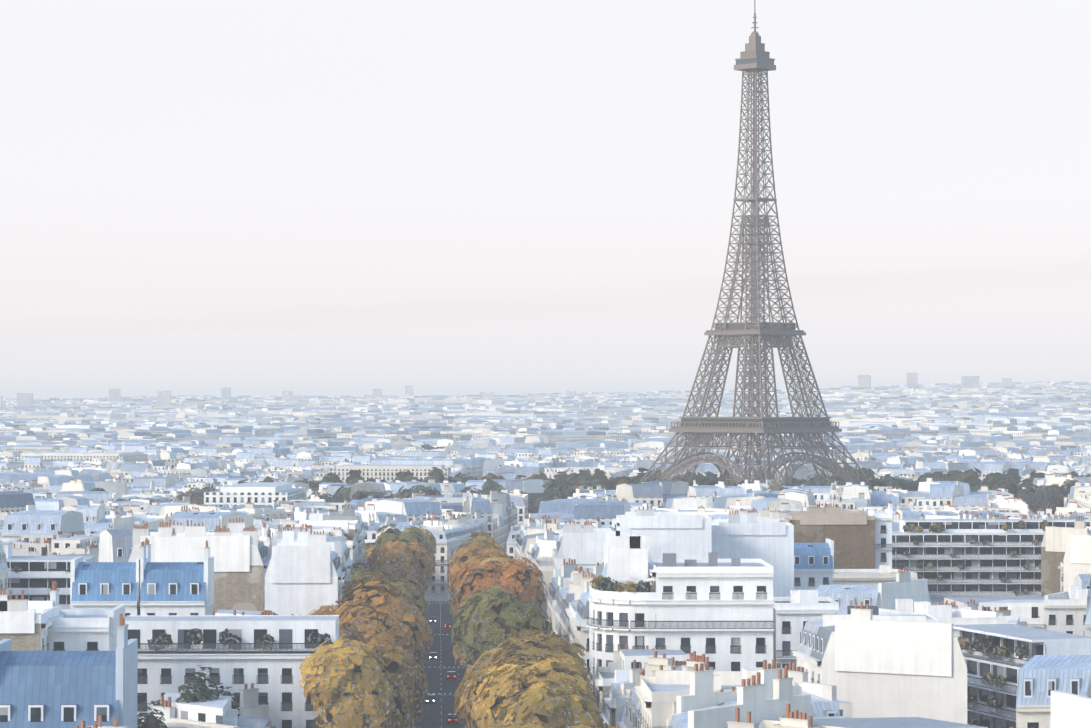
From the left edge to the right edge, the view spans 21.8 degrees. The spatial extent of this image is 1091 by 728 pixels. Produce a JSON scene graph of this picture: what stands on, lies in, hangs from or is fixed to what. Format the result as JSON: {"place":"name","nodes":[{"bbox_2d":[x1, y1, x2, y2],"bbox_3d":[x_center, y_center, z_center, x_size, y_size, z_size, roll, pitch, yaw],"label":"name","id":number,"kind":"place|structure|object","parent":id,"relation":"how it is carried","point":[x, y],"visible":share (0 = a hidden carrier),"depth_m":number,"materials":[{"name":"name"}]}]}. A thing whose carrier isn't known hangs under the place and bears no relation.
{"place":"outdoors","nodes":[
{"label":"outdoors","id":0,"kind":"place"},
{"bbox_2d":[417,600,466,727],"bbox_3d":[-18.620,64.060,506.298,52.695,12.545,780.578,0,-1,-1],"label":"avenue road","id":1,"kind":"structure","parent":0,"point":[442,687],"depth_m":568.59,"materials":[{"name":"grey asphalt"}]},
{"bbox_2d":[425,617,458,723],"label":"cars","id":2,"kind":"object","parent":1,"relation":"on","point":[432,697],"depth_m":550.25,"materials":[{"name":"paint"}]},
{"bbox_2d":[0,0,1090,398],"label":"sky","id":3,"kind":"structure","parent":0,"point":[261,198],"materials":[{"name":"white"}]},
{"bbox_3d":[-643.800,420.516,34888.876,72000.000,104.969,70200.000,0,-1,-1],"label":"ground","id":4,"kind":"structure","parent":0,"visible":0},
{"bbox_2d":[298,523,617,727],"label":"avenue trees","id":5,"kind":"object","parent":4,"relation":"on","point":[525,668],"visible":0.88,"depth_m":348.99,"materials":[{"name":"brown plant"}]},
{"bbox_2d":[0,373,1011,409],"bbox_3d":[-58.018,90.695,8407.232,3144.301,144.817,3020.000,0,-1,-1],"label":"distant high-rise buildings","id":6,"kind":"structure","parent":4,"relation":"on","point":[26,399],"depth_m":8883.37,"materials":[{"name":"grey concrete"}]},
{"bbox_2d":[0,501,1090,727],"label":"buildings","id":7,"kind":"structure","parent":4,"relation":"on","point":[735,592],"depth_m":348.25,"materials":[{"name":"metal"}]},
{"bbox_2d":[12,520,1055,725],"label":"windows","id":8,"kind":"structure","parent":7,"relation":"on","point":[598,582],"depth_m":340.76,"materials":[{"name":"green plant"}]},
{"bbox_2d":[0,500,1090,727],"bbox_3d":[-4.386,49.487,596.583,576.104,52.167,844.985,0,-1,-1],"label":"rooftops","id":9,"kind":"object","parent":4,"relation":"on","point":[861,667],"visible":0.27,"depth_m":328.01,"materials":[{"name":"metal"}]},
{"bbox_2d":[0,441,1090,553],"bbox_3d":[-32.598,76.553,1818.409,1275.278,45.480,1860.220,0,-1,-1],"label":"city","id":10,"kind":"object","parent":4,"relation":"on","point":[57,479],"visible":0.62,"depth_m":1520.29,"materials":[{"name":"metal"}]},
{"bbox_2d":[0,381,1090,452],"bbox_3d":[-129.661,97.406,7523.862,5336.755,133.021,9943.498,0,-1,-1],"label":"city","id":11,"kind":"object","parent":4,"relation":"on","point":[1040,414],"visible":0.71,"depth_m":5265.22,"materials":[{"name":"metal"}]},
{"bbox_2d":[18,402,1090,727],"bbox_3d":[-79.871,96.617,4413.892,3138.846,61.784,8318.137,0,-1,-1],"label":"park trees","id":12,"kind":"object","parent":4,"relation":"on","point":[564,486],"visible":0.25,"depth_m":1285.09,"materials":[{"name":"green plant"}]},
{"bbox_2d":[639,0,866,485],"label":"lattice tower","id":13,"kind":"structure","parent":4,"relation":"on","point":[755,58],"depth_m":1694.47,"materials":[{"name":"metal"}]}
]}

